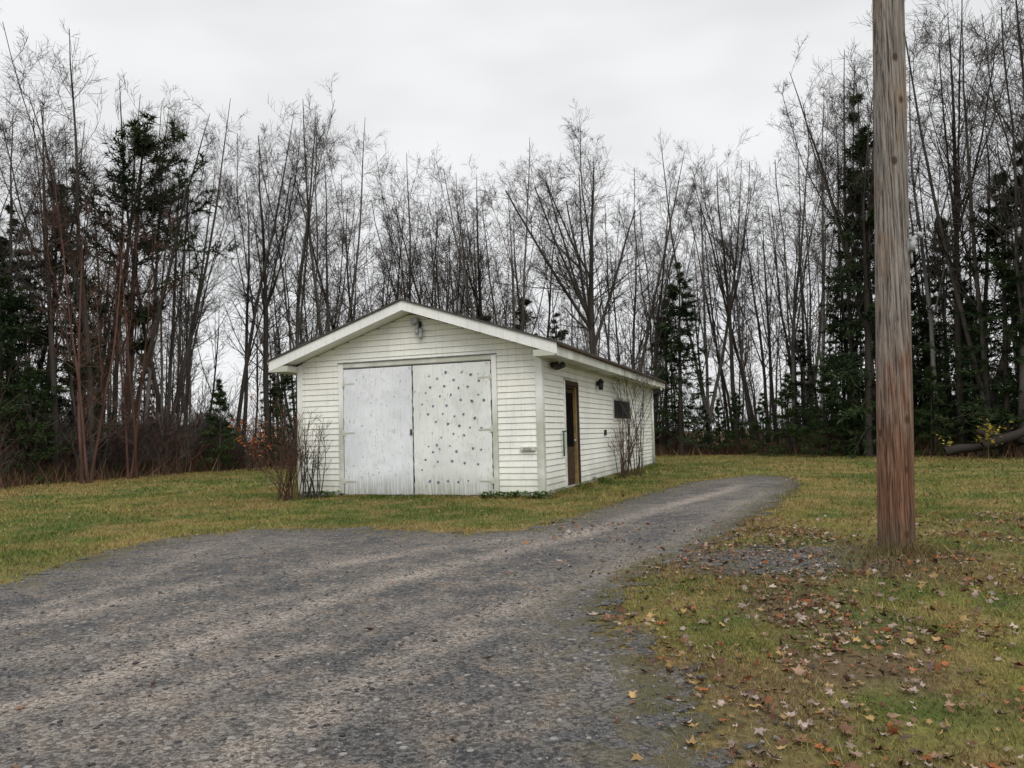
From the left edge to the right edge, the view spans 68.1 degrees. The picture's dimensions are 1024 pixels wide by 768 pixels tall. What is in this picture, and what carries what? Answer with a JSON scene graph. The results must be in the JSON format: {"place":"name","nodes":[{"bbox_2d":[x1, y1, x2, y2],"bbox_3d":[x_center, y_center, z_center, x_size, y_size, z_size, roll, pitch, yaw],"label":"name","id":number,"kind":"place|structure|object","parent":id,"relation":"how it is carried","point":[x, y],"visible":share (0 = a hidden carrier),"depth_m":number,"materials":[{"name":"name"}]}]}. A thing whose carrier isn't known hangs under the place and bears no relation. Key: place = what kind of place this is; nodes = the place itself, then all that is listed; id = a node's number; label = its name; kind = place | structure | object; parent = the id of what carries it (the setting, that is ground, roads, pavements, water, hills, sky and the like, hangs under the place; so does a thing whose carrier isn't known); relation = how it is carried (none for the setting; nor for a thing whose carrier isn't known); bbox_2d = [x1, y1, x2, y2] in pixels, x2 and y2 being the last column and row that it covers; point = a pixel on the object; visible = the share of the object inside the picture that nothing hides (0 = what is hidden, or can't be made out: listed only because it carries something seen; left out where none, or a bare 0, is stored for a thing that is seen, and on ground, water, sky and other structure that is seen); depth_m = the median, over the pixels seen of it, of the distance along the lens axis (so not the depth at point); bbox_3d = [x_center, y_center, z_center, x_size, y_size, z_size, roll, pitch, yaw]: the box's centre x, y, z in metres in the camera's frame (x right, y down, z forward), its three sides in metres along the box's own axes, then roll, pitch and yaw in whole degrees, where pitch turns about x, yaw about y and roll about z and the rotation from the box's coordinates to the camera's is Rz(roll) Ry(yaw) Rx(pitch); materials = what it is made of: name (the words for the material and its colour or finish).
{"place":"outdoors","nodes":[
{"label":"outdoors","id":0,"kind":"place"},
{"bbox_2d":[0,475,942,767],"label":"gravel driveway","id":1,"kind":"structure","parent":0,"point":[77,702],"depth_m":4.26,"materials":[{"name":"grey gravel"}]},
{"bbox_2d":[0,424,1023,767],"bbox_3d":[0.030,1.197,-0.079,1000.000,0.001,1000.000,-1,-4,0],"label":"lawn ground","id":2,"kind":"structure","parent":0,"point":[876,688],"depth_m":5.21,"materials":[{"name":"plant"}]},
{"bbox_2d":[0,287,34,473],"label":"spruce tree","id":3,"kind":"object","parent":2,"relation":"on","point":[2,328],"visible":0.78,"depth_m":23.23,"materials":[{"name":"green plant"}]},
{"bbox_2d":[0,253,66,476],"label":"spruce tree","id":4,"kind":"object","parent":2,"relation":"on","point":[9,303],"visible":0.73,"depth_m":24.19,"materials":[{"name":"green plant"}]},
{"bbox_2d":[1,366,70,484],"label":"young spruce","id":5,"kind":"object","parent":2,"relation":"on","point":[30,384],"visible":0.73,"depth_m":23.95,"materials":[{"name":"green plant"}]},
{"bbox_2d":[0,203,74,465],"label":"spruce tree","id":6,"kind":"object","parent":2,"relation":"on","point":[25,327],"visible":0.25,"depth_m":26.39,"materials":[{"name":"green plant"}]},
{"bbox_2d":[0,104,85,322],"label":"bare tree","id":7,"kind":"object","parent":2,"relation":"on","point":[16,243],"visible":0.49,"depth_m":25.64,"materials":[{"name":"grey plant"}]},
{"bbox_2d":[0,76,110,449],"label":"bare tree","id":8,"kind":"object","parent":2,"relation":"on","point":[44,351],"visible":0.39,"depth_m":27.06,"materials":[{"name":"grey plant"}]},
{"bbox_2d":[1,181,118,468],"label":"spruce tree","id":9,"kind":"object","parent":2,"relation":"on","point":[42,374],"visible":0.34,"depth_m":26.11,"materials":[{"name":"green plant"}]},
{"bbox_2d":[0,77,125,479],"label":"bare tree","id":10,"kind":"object","parent":2,"relation":"on","point":[53,377],"visible":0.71,"depth_m":25.14,"materials":[{"name":"brown plant"}]},
{"bbox_2d":[0,8,156,479],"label":"bare tree","id":11,"kind":"object","parent":2,"relation":"on","point":[77,223],"visible":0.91,"depth_m":25.52,"materials":[{"name":"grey plant"}]},
{"bbox_2d":[17,155,141,483],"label":"red stemmed tree","id":12,"kind":"object","parent":2,"relation":"on","point":[81,419],"visible":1,"depth_m":23.70,"materials":[{"name":"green plant"}]},
{"bbox_2d":[49,285,120,475],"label":"spruce tree","id":13,"kind":"object","parent":2,"relation":"on","point":[60,402],"visible":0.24,"depth_m":26.86,"materials":[{"name":"green plant"}]},
{"bbox_2d":[86,210,192,478],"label":"red stemmed tree","id":14,"kind":"object","parent":2,"relation":"on","point":[135,433],"visible":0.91,"depth_m":25.85,"materials":[{"name":"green plant"}]},
{"bbox_2d":[48,109,238,450],"bbox_3d":[-14.514,-3.408,30.137,7.004,14.210,6.654,1,-5,-20],"label":"pine tree","id":15,"kind":"object","parent":2,"relation":"on","point":[137,151],"visible":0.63,"depth_m":29.29,"materials":[{"name":"green plant"}]},
{"bbox_2d":[88,89,226,472],"bbox_3d":[-13.674,-4.266,28.755,5.805,15.617,5.310,-2,-4,4],"label":"bare tree","id":16,"kind":"object","parent":2,"relation":"on","point":[169,269],"visible":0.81,"depth_m":28.60,"materials":[{"name":"grey plant"}]},
{"bbox_2d":[132,81,202,463],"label":"bare tree","id":17,"kind":"object","parent":2,"relation":"on","point":[149,369],"visible":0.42,"depth_m":30.34,"materials":[{"name":"brown plant"}]},
{"bbox_2d":[87,72,275,452],"bbox_3d":[-13.817,-4.384,31.048,4.688,16.227,8.624,-5,-5,41],"label":"bare tree","id":18,"kind":"object","parent":2,"relation":"on","point":[173,338],"visible":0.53,"depth_m":31.30,"materials":[{"name":"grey plant"}]},
{"bbox_2d":[138,152,271,426],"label":"bare tree","id":19,"kind":"object","parent":2,"relation":"on","point":[188,363],"visible":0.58,"depth_m":34.16,"materials":[{"name":"grey plant"}]},
{"bbox_2d":[196,378,241,471],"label":"young spruce","id":20,"kind":"object","parent":2,"relation":"on","point":[220,401],"visible":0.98,"depth_m":29.97,"materials":[{"name":"green plant"}]},
{"bbox_2d":[199,105,313,459],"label":"bare tree","id":21,"kind":"object","parent":2,"relation":"on","point":[249,343],"visible":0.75,"depth_m":34.60,"materials":[{"name":"brown plant"}]},
{"bbox_2d":[228,392,295,471],"bbox_3d":[-9.599,1.884,29.848,2.877,3.115,2.693,-1,-4,0],"label":"orange leafed shrub","id":22,"kind":"object","parent":2,"relation":"on","point":[252,441],"visible":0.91,"depth_m":29.46,"materials":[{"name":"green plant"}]},
{"bbox_2d":[203,100,329,465],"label":"bare tree","id":23,"kind":"object","parent":2,"relation":"on","point":[266,300],"visible":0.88,"depth_m":34.41,"materials":[{"name":"brown plant"}]},
{"bbox_2d":[248,367,285,459],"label":"spruce tree","id":24,"kind":"object","parent":2,"relation":"on","point":[270,392],"visible":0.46,"depth_m":35.97,"materials":[{"name":"green plant"}]},
{"bbox_2d":[262,374,297,468],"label":"spruce tree","id":25,"kind":"object","parent":2,"relation":"on","point":[286,382],"visible":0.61,"depth_m":30.97,"materials":[{"name":"green plant"}]},
{"bbox_2d":[246,397,318,500],"bbox_3d":[-4.593,1.246,15.037,1.396,2.189,1.420,0,-4,-27],"label":"bare shrub","id":26,"kind":"object","parent":2,"relation":"on","point":[288,479],"visible":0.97,"depth_m":14.97,"materials":[{"name":"brown plant"}]},
{"bbox_2d":[223,73,376,458],"bbox_3d":[-9.836,-5.013,35.692,7.595,17.784,6.362,-2,-4,-11],"label":"bare tree","id":27,"kind":"object","parent":2,"relation":"on","point":[305,235],"visible":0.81,"depth_m":35.44,"materials":[{"name":"grey plant"}]},
{"bbox_2d":[285,414,332,498],"bbox_3d":[-4.098,1.447,15.357,0.936,1.803,2.011,-1,-4,-12],"label":"bare shrub","id":28,"kind":"object","parent":2,"relation":"on","point":[313,465],"visible":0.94,"depth_m":15.15,"materials":[{"name":"brown plant"}]},
{"bbox_2d":[275,135,384,329],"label":"bare tree","id":29,"kind":"object","parent":2,"relation":"on","point":[347,278],"visible":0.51,"depth_m":38.75,"materials":[{"name":"brown plant"}]},
{"bbox_2d":[270,89,406,340],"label":"bare tree","id":30,"kind":"object","parent":2,"relation":"on","point":[310,244],"visible":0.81,"depth_m":36.82,"materials":[{"name":"grey plant"}]},
{"bbox_2d":[361,183,438,308],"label":"bare tree","id":31,"kind":"object","parent":2,"relation":"on","point":[391,273],"visible":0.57,"depth_m":40.35,"materials":[{"name":"brown plant"}]},
{"bbox_2d":[355,132,461,307],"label":"bare tree","id":32,"kind":"object","parent":2,"relation":"on","point":[401,237],"visible":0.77,"depth_m":39.04,"materials":[{"name":"grey plant"}]},
{"bbox_2d":[377,165,468,311],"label":"bare tree","id":33,"kind":"object","parent":2,"relation":"on","point":[436,274],"visible":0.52,"depth_m":40.30,"materials":[{"name":"brown plant"}]},
{"bbox_2d":[297,477,616,498],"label":"weeds","id":34,"kind":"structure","parent":2,"relation":"on","point":[536,493],"depth_m":14.08,"materials":[{"name":"green plant"}]},
{"bbox_2d":[399,147,521,325],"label":"bare tree","id":35,"kind":"object","parent":2,"relation":"on","point":[479,306],"visible":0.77,"depth_m":39.26,"materials":[{"name":"brown plant"}]},
{"bbox_2d":[267,298,668,496],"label":"white garage","id":36,"kind":"structure","parent":2,"relation":"on","point":[408,397],"depth_m":15.10,"materials":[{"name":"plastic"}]},
{"bbox_2d":[343,366,413,494],"bbox_3d":[-2.709,0.955,15.296,1.577,2.566,0.042,-3,-4,20],"label":"door leaf left","id":37,"kind":"structure","parent":36,"relation":"in","point":[391,405],"depth_m":15.26,"materials":[{"name":"white paint"}]},
{"bbox_2d":[412,361,493,494],"bbox_3d":[-1.163,0.876,14.741,1.676,2.561,0.042,-3,-4,20],"label":"door leaf right","id":38,"kind":"structure","parent":36,"relation":"in","point":[424,425],"depth_m":14.72,"materials":[{"name":"white paint"}]},
{"bbox_2d":[565,392,573,446],"bbox_3d":[1.200,0.752,16.058,0.008,1.140,0.720,-3,-4,20],"label":"door window pane","id":39,"kind":"structure","parent":36,"relation":"in","point":[569,396],"depth_m":16.13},
{"bbox_2d":[567,450,574,479],"bbox_3d":[1.225,1.709,15.995,0.010,0.620,0.680,-3,-4,20],"label":"door panel","id":40,"kind":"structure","parent":36,"relation":"in","point":[570,453],"depth_m":16.05,"materials":[{"name":"brown wood"}]},
{"bbox_2d":[614,400,629,417],"bbox_3d":[3.066,0.719,21.109,0.009,0.470,2.230,-3,-4,20],"label":"window glass","id":41,"kind":"structure","parent":36,"relation":"in","point":[617,407],"depth_m":20.79,"materials":[{"name":"black glass"}]},
{"bbox_2d":[418,139,570,335],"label":"bare tree","id":42,"kind":"object","parent":2,"relation":"on","point":[512,261],"visible":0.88,"depth_m":38.11,"materials":[{"name":"grey plant"}]},
{"bbox_2d":[0,334,1018,488],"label":"woodland undergrowth","id":43,"kind":"object","parent":2,"relation":"on","point":[186,438],"visible":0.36,"depth_m":29.69,"materials":[{"name":"brown plant"}]},
{"bbox_2d":[0,84,1023,466],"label":"woodland trees","id":44,"kind":"object","parent":2,"relation":"on","point":[810,338],"visible":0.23,"depth_m":40.37,"materials":[{"name":"grey plant"}]},
{"bbox_2d":[0,458,1023,767],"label":"fallen leaves","id":45,"kind":"object","parent":2,"relation":"on","point":[836,642],"visible":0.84,"depth_m":4.51,"materials":[{"name":"brown plant"}]},
{"bbox_2d":[0,430,1023,488],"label":"dead weeds","id":46,"kind":"object","parent":2,"relation":"on","point":[145,470],"visible":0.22,"depth_m":28.19,"materials":[{"name":"brown plant"}]},
{"bbox_2d":[509,297,538,334],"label":"spruce tree","id":47,"kind":"object","parent":2,"relation":"on","point":[526,303],"visible":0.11,"depth_m":40.88,"materials":[{"name":"green plant"}]},
{"bbox_2d":[518,189,589,337],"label":"bare tree","id":48,"kind":"object","parent":2,"relation":"on","point":[550,305],"visible":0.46,"depth_m":40.76,"materials":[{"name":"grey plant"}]},
{"bbox_2d":[549,313,569,341],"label":"spruce tree","id":49,"kind":"object","parent":2,"relation":"on","point":[558,332],"visible":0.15,"depth_m":41.26,"materials":[{"name":"green plant"}]},
{"bbox_2d":[475,98,688,354],"bbox_3d":[2.488,-4.023,31.920,8.146,14.675,7.335,2,-5,-43],"label":"bare maple tree","id":50,"kind":"object","parent":2,"relation":"on","point":[589,322],"visible":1,"depth_m":31.88,"materials":[{"name":"grey plant"}]},
{"bbox_2d":[606,410,663,478],"bbox_3d":[3.156,1.480,19.258,1.573,1.874,1.302,-3,-4,18],"label":"bare shrub","id":51,"kind":"object","parent":2,"relation":"on","point":[622,459],"visible":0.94,"depth_m":19.24,"materials":[{"name":"brown plant"}]},
{"bbox_2d":[600,311,678,476],"bbox_3d":[3.229,0.284,19.824,2.411,4.333,2.812,-1,-4,0],"label":"bare shrub","id":52,"kind":"object","parent":2,"relation":"on","point":[642,412],"visible":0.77,"depth_m":20.08,"materials":[{"name":"brown plant"}]},
{"bbox_2d":[598,140,703,370],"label":"bare tree","id":53,"kind":"object","parent":2,"relation":"on","point":[648,317],"visible":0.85,"depth_m":36.33,"materials":[{"name":"brown plant"}]},
{"bbox_2d":[599,157,720,446],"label":"bare tree","id":54,"kind":"object","parent":2,"relation":"on","point":[656,347],"visible":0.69,"depth_m":37.58,"materials":[{"name":"grey plant"}]},
{"bbox_2d":[645,299,703,447],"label":"spruce tree","id":55,"kind":"object","parent":2,"relation":"on","point":[670,323],"visible":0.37,"depth_m":37.99,"materials":[{"name":"green plant"}]},
{"bbox_2d":[617,130,764,453],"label":"bare tree","id":56,"kind":"object","parent":2,"relation":"on","point":[709,406],"visible":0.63,"depth_m":37.68,"materials":[{"name":"grey plant"}]},
{"bbox_2d":[652,261,731,454],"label":"spruce tree","id":57,"kind":"object","parent":2,"relation":"on","point":[681,346],"visible":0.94,"depth_m":34.91,"materials":[{"name":"green plant"}]},
{"bbox_2d":[691,405,716,452],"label":"young spruce","id":58,"kind":"object","parent":2,"relation":"on","point":[705,439],"visible":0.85,"depth_m":35.87,"materials":[{"name":"green plant"}]},
{"bbox_2d":[707,399,731,453],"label":"young spruce","id":59,"kind":"object","parent":2,"relation":"on","point":[717,409],"visible":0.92,"depth_m":34.89,"materials":[{"name":"green plant"}]},
{"bbox_2d":[668,127,784,449],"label":"bare tree","id":60,"kind":"object","parent":2,"relation":"on","point":[728,310],"visible":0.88,"depth_m":36.14,"materials":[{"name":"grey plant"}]},
{"bbox_2d":[683,153,789,446],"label":"bare tree","id":61,"kind":"object","parent":2,"relation":"on","point":[739,360],"visible":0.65,"depth_m":37.19,"materials":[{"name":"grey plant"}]},
{"bbox_2d":[720,392,758,454],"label":"young spruce","id":62,"kind":"object","parent":2,"relation":"on","point":[733,408],"visible":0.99,"depth_m":33.99,"materials":[{"name":"green plant"}]},
{"bbox_2d":[748,392,780,455],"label":"young spruce","id":63,"kind":"object","parent":2,"relation":"on","point":[757,429],"visible":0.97,"depth_m":31.91,"materials":[{"name":"green plant"}]},
{"bbox_2d":[763,374,811,456],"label":"young spruce","id":64,"kind":"object","parent":2,"relation":"on","point":[781,402],"visible":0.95,"depth_m":30.82,"materials":[{"name":"green plant"}]},
{"bbox_2d":[723,108,858,451],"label":"bare tree","id":65,"kind":"object","parent":2,"relation":"on","point":[796,293],"visible":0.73,"depth_m":33.67,"materials":[{"name":"grey plant"}]},
{"bbox_2d":[640,542,954,578],"bbox_3d":[2.471,1.583,6.847,3.060,0.001,2.280,-1,-4,0],"label":"gravel patch","id":66,"kind":"object","parent":2,"relation":"on","point":[732,565],"visible":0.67,"depth_m":6.74,"materials":[{"name":"grey gravel"}]},
{"bbox_2d":[773,329,829,450],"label":"spruce tree","id":67,"kind":"object","parent":2,"relation":"on","point":[804,360],"visible":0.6,"depth_m":33.98,"materials":[{"name":"green plant"}]},
{"bbox_2d":[797,399,832,457],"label":"young spruce","id":68,"kind":"object","parent":2,"relation":"on","point":[813,425],"visible":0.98,"depth_m":28.90,"materials":[{"name":"green plant"}]},
{"bbox_2d":[780,62,862,452],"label":"bare tree","id":69,"kind":"object","parent":2,"relation":"on","point":[822,395],"visible":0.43,"depth_m":33.68,"materials":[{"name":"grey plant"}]},
{"bbox_2d":[803,366,859,456],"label":"young spruce","id":70,"kind":"object","parent":2,"relation":"on","point":[830,422],"visible":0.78,"depth_m":29.77,"materials":[{"name":"green plant"}]},
{"bbox_2d":[811,282,863,454],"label":"spruce tree","id":71,"kind":"object","parent":2,"relation":"on","point":[835,339],"visible":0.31,"depth_m":31.15,"materials":[{"name":"green plant"}]},
{"bbox_2d":[830,368,876,455],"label":"young spruce","id":72,"kind":"object","parent":2,"relation":"on","point":[845,426],"visible":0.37,"depth_m":29.53,"materials":[{"name":"green plant"}]},
{"bbox_2d":[772,32,949,348],"bbox_3d":[14.031,-5.749,30.385,5.895,17.389,6.396,-1,-4,-11],"label":"bare tree","id":73,"kind":"object","parent":2,"relation":"on","point":[826,181],"visible":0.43,"depth_m":30.92,"materials":[{"name":"brown plant"}]},
{"bbox_2d":[802,39,926,454],"bbox_3d":[14.493,-5.350,30.324,5.123,16.622,8.173,-3,-4,22],"label":"bare tree","id":74,"kind":"object","parent":2,"relation":"on","point":[844,181],"visible":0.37,"depth_m":29.51,"materials":[{"name":"grey plant"}]},
{"bbox_2d":[767,7,963,455],"bbox_3d":[13.351,-5.194,28.481,5.736,16.035,6.848,1,-5,-43],"label":"bare tree","id":75,"kind":"object","parent":2,"relation":"on","point":[868,230],"visible":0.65,"depth_m":28.60,"materials":[{"name":"grey plant"}]},
{"bbox_2d":[810,91,937,458],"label":"spruce tree","id":76,"kind":"object","parent":2,"relation":"on","point":[842,372],"visible":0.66,"depth_m":28.39,"materials":[{"name":"green plant"}]},
{"bbox_2d":[802,169,949,441],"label":"spruce tree","id":77,"kind":"object","parent":2,"relation":"on","point":[829,305],"visible":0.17,"depth_m":30.24,"materials":[{"name":"green plant"}]},
{"bbox_2d":[872,0,922,552],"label":"wooden utility pole","id":78,"kind":"object","parent":2,"relation":"on","point":[895,245],"visible":0.88,"depth_m":7.18,"materials":[{"name":"brown wood"}]},
{"bbox_2d":[860,225,965,449],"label":"spruce tree","id":79,"kind":"object","parent":2,"relation":"on","point":[916,400],"visible":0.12,"depth_m":30.18,"materials":[{"name":"green plant"}]},
{"bbox_2d":[833,0,1023,456],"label":"bare tree","id":80,"kind":"object","parent":2,"relation":"on","point":[955,283],"visible":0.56,"depth_m":26.72,"materials":[{"name":"grey plant"}]},
{"bbox_2d":[913,365,955,456],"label":"young spruce","id":81,"kind":"object","parent":2,"relation":"on","point":[927,388],"visible":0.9,"depth_m":27.33,"materials":[{"name":"green plant"}]},
{"bbox_2d":[912,309,956,447],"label":"spruce tree","id":82,"kind":"object","parent":2,"relation":"on","point":[924,326],"visible":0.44,"depth_m":29.21,"materials":[{"name":"green plant"}]},
{"bbox_2d":[867,0,1023,455],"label":"bare tree","id":83,"kind":"object","parent":2,"relation":"on","point":[957,327],"visible":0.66,"depth_m":26.80,"materials":[{"name":"grey plant"}]},
{"bbox_2d":[906,5,988,455],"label":"bare tree","id":84,"kind":"object","parent":2,"relation":"on","point":[931,323],"visible":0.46,"depth_m":28.93,"materials":[{"name":"brown plant"}]},
{"bbox_2d":[911,217,1014,431],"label":"spruce tree","id":85,"kind":"object","parent":2,"relation":"on","point":[933,301],"visible":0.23,"depth_m":31.95,"materials":[{"name":"green plant"}]},
{"bbox_2d":[949,393,978,455],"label":"young spruce","id":86,"kind":"object","parent":2,"relation":"on","point":[967,429],"visible":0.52,"depth_m":26.87,"materials":[{"name":"green plant"}]},
{"bbox_2d":[927,265,1001,443],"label":"spruce tree","id":87,"kind":"object","parent":2,"relation":"on","point":[946,357],"visible":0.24,"depth_m":27.92,"materials":[{"name":"green plant"}]},
{"bbox_2d":[913,0,1023,453],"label":"bare tree","id":88,"kind":"object","parent":2,"relation":"on","point":[1021,368],"visible":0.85,"depth_m":24.52,"materials":[{"name":"grey plant"}]},
{"bbox_2d":[919,0,1023,266],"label":"bare tree","id":89,"kind":"object","parent":2,"relation":"on","point":[1000,116],"visible":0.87,"depth_m":24.88,"materials":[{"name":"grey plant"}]},
{"bbox_2d":[932,416,1016,457],"bbox_3d":[15.045,1.737,24.406,2.207,1.438,1.604,-1,-4,0],"label":"yellow leafed shrub","id":90,"kind":"object","parent":2,"relation":"on","point":[987,435],"visible":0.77,"depth_m":24.45,"materials":[{"name":"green plant"}]},
{"bbox_2d":[926,169,1023,456],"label":"spruce tree","id":91,"kind":"object","parent":2,"relation":"on","point":[996,258],"visible":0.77,"depth_m":25.66,"materials":[{"name":"green plant"}]},
{"bbox_2d":[946,295,1017,443],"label":"spruce tree","id":92,"kind":"object","parent":2,"relation":"on","point":[973,318],"visible":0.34,"depth_m":27.12,"materials":[{"name":"green plant"}]},
{"bbox_2d":[943,438,1023,455],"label":"fallen log","id":93,"kind":"object","parent":2,"relation":"on","point":[959,448],"visible":0.74,"depth_m":24.59,"materials":[{"name":"grey wood"}]},
{"bbox_2d":[960,139,1023,457],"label":"spruce tree","id":94,"kind":"object","parent":2,"relation":"on","point":[996,386],"visible":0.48,"depth_m":25.41,"materials":[{"name":"green plant"}]},
{"bbox_2d":[978,253,1019,430],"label":"spruce tree","id":95,"kind":"object","parent":2,"relation":"on","point":[1012,305],"visible":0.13,"depth_m":27.34,"materials":[{"name":"green plant"}]},
{"bbox_2d":[980,427,1023,449],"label":"fallen log","id":96,"kind":"object","parent":2,"relation":"on","point":[1005,438],"visible":0.95,"depth_m":23.97,"materials":[{"name":"wood"}]},
{"bbox_2d":[983,366,1022,455],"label":"young spruce","id":97,"kind":"object","parent":2,"relation":"on","point":[1014,406],"visible":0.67,"depth_m":25.39,"materials":[{"name":"green plant"}]},
{"bbox_2d":[0,0,1023,440],"label":"sky","id":98,"kind":"structure","parent":0,"point":[465,79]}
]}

